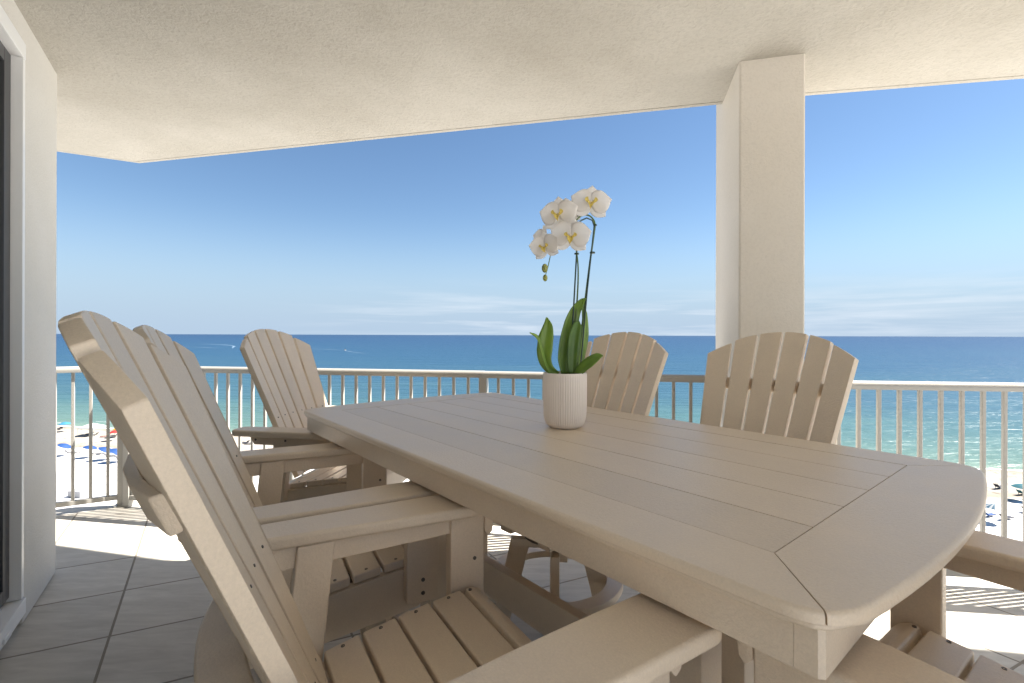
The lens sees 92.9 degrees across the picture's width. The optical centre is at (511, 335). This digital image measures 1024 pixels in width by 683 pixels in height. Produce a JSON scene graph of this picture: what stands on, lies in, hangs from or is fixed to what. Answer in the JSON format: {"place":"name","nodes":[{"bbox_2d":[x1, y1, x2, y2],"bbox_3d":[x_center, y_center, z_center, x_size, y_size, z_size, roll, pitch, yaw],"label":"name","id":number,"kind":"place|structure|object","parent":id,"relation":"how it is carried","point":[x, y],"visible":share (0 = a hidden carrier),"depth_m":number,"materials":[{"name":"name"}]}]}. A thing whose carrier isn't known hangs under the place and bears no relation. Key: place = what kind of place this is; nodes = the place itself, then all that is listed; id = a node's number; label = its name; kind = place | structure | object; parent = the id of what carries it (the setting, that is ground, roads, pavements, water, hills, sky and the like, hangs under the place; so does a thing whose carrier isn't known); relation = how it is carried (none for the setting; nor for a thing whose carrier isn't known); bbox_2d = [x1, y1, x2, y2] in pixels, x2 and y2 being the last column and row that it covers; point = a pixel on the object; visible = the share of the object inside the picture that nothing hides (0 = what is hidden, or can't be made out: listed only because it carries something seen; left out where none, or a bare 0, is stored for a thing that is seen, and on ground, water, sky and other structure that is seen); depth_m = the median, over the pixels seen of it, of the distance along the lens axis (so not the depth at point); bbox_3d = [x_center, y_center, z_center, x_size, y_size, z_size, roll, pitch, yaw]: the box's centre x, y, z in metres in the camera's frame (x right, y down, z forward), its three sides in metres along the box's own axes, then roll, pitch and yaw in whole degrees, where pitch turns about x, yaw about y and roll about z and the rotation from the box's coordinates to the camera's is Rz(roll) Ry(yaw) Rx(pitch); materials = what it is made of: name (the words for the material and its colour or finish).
{"place":"outdoors","nodes":[
{"label":"outdoors","id":0,"kind":"place"},
{"bbox_2d":[0,508,1023,682],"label":"floor","id":1,"kind":"structure","parent":0,"point":[125,596],"depth_m":2.31,"materials":[{"name":"tile"}]},
{"bbox_2d":[0,0,56,624],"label":"stucco wall","id":2,"kind":"structure","parent":1,"relation":"on","point":[40,325],"depth_m":2.40,"materials":[{"name":"beige paint"}]},
{"bbox_2d":[0,5,25,650],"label":"sliding door","id":3,"kind":"structure","parent":2,"relation":"attached to","point":[12,221],"depth_m":2.15,"materials":[{"name":"grey"}]},
{"bbox_2d":[14,0,1023,162],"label":"ceiling","id":4,"kind":"structure","parent":2,"relation":"attached to","point":[141,81],"depth_m":2.50,"materials":[{"name":"paint"}]},
{"bbox_2d":[133,325,439,682],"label":"bar chair","id":5,"kind":"object","parent":1,"relation":"on","point":[366,594],"visible":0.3,"depth_m":1.47,"materials":[{"name":"beige plastic"}]},
{"bbox_2d":[232,329,406,502],"bbox_3d":[-0.985,0.639,2.670,0.874,1.345,0.836,0,0,10],"label":"bar chair","id":6,"kind":"object","parent":1,"relation":"on","point":[282,369],"visible":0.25,"depth_m":2.56,"materials":[{"name":"beige plastic"}]},
{"bbox_2d":[58,311,721,682],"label":"bar chair","id":7,"kind":"object","parent":1,"relation":"on","point":[183,482],"visible":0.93,"depth_m":0.83,"materials":[{"name":"beige plastic"}]},
{"bbox_2d":[493,332,667,618],"bbox_3d":[0.287,0.649,2.282,0.874,1.333,0.836,0,0,-41],"label":"bar chair","id":8,"kind":"object","parent":1,"relation":"on","point":[626,378],"visible":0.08,"depth_m":2.36,"materials":[{"name":"beige plastic"}]},
{"bbox_2d":[304,393,986,682],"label":"dining table","id":9,"kind":"object","parent":1,"relation":"on","point":[814,559],"visible":0.95,"depth_m":1.08,"materials":[{"name":"beige plastic"}]},
{"bbox_2d":[543,371,586,428],"bbox_3d":[0.202,0.247,1.860,0.167,0.208,0.167,0,0,0],"label":"flower pot","id":10,"kind":"object","parent":9,"relation":"on","point":[564,401],"visible":0.88,"depth_m":1.79,"materials":[{"name":"beige ceramic"}]},
{"bbox_2d":[529,185,611,373],"bbox_3d":[0.216,-0.203,1.825,0.309,0.725,0.183,0,0,0],"label":"orchid","id":11,"kind":"object","parent":10,"relation":"on","point":[560,217],"visible":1,"depth_m":1.82,"materials":[{"name":"white plant"}]},
{"bbox_2d":[700,332,858,443],"bbox_3d":[0.809,0.651,1.782,0.874,1.330,0.836,0,0,-38],"label":"bar chair","id":12,"kind":"object","parent":1,"relation":"on","point":[821,389],"visible":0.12,"depth_m":1.95,"materials":[{"name":"beige plastic"}]},
{"bbox_2d":[737,530,1023,682],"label":"bar chair","id":13,"kind":"object","parent":1,"relation":"on","point":[913,644],"visible":0.52,"depth_m":1.03,"materials":[{"name":"beige plastic"}]},
{"bbox_2d":[56,336,1022,540],"bbox_3d":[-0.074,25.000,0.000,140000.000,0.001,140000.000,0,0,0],"label":"sand","id":14,"kind":"structure","parent":0,"point":[1014,508],"depth_m":85.07,"materials":[{"name":"white sand"}]},
{"bbox_2d":[58,443,70,450],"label":"beach umbrella","id":15,"kind":"object","parent":14,"relation":"on","point":[65,445],"visible":0.97,"depth_m":98.97,"materials":[{"name":"blue fabric"}]},
{"bbox_2d":[68,489,86,497],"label":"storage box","id":16,"kind":"object","parent":14,"relation":"on","point":[80,493],"visible":0.71,"depth_m":74.24,"materials":[{"name":"white plastic"}]},
{"bbox_2d":[77,423,105,428],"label":"canopy tent","id":17,"kind":"object","parent":14,"relation":"on","point":[95,426],"visible":0.67,"depth_m":118.66,"materials":[{"name":"fabric"}]},
{"bbox_2d":[98,447,110,452],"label":"beach umbrella","id":18,"kind":"object","parent":14,"relation":"on","point":[102,449],"visible":0.38,"depth_m":95.35,"materials":[{"name":"blue fabric"}]},
{"bbox_2d":[110,448,116,454],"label":"beach umbrella","id":19,"kind":"object","parent":14,"relation":"on","point":[113,450],"visible":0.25,"depth_m":93.75,"materials":[{"name":"blue fabric"}]},
{"bbox_2d":[986,512,996,517],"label":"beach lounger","id":20,"kind":"object","parent":14,"relation":"on","point":[990,514],"visible":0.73,"depth_m":67.32,"materials":[{"name":"blue fabric"}]},
{"bbox_2d":[986,503,1007,510],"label":"beach umbrella","id":21,"kind":"object","parent":14,"relation":"on","point":[993,506],"visible":0.81,"depth_m":64.96,"materials":[{"name":"fabric"}]},
{"bbox_2d":[1011,484,1022,488],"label":"beach umbrella","id":22,"kind":"object","parent":14,"relation":"on","point":[1019,486],"visible":0.81,"depth_m":74.07,"materials":[{"name":"teal fabric"}]},
{"bbox_2d":[56,334,1023,469],"bbox_3d":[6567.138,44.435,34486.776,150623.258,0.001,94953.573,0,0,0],"label":"sea","id":23,"kind":"structure","parent":0,"point":[940,359],"depth_m":326.83,"materials":[{"name":"liquid"}]},
{"bbox_2d":[65,421,1022,470],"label":"surf foam","id":24,"kind":"object","parent":23,"relation":"on","point":[977,468],"visible":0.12,"depth_m":91.87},
{"bbox_2d":[56,501,1023,592],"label":"balcony slab","id":25,"kind":"structure","parent":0,"point":[965,583],"depth_m":2.67,"materials":[{"name":"concrete"}]},
{"bbox_2d":[56,366,704,525],"bbox_3d":[-2.229,0.776,3.235,6.932,1.085,1.294,0,0,-6],"label":"balcony railing","id":26,"kind":"object","parent":25,"relation":"on","point":[124,496],"visible":0.29,"depth_m":3.55,"materials":[{"name":"beige metal"}]},
{"bbox_2d":[716,54,804,433],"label":"pillar","id":27,"kind":"structure","parent":25,"relation":"on","point":[760,189],"depth_m":2.49,"materials":[{"name":"paint"}]},
{"bbox_2d":[836,380,1023,577],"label":"balcony railing","id":28,"kind":"object","parent":25,"relation":"on","point":[1004,388],"visible":0.23,"depth_m":2.57,"materials":[{"name":"beige metal"}]},
{"bbox_2d":[56,79,1023,336],"label":"sky","id":29,"kind":"structure","parent":0,"point":[914,196],"materials":[{"name":"blue"}]}
]}

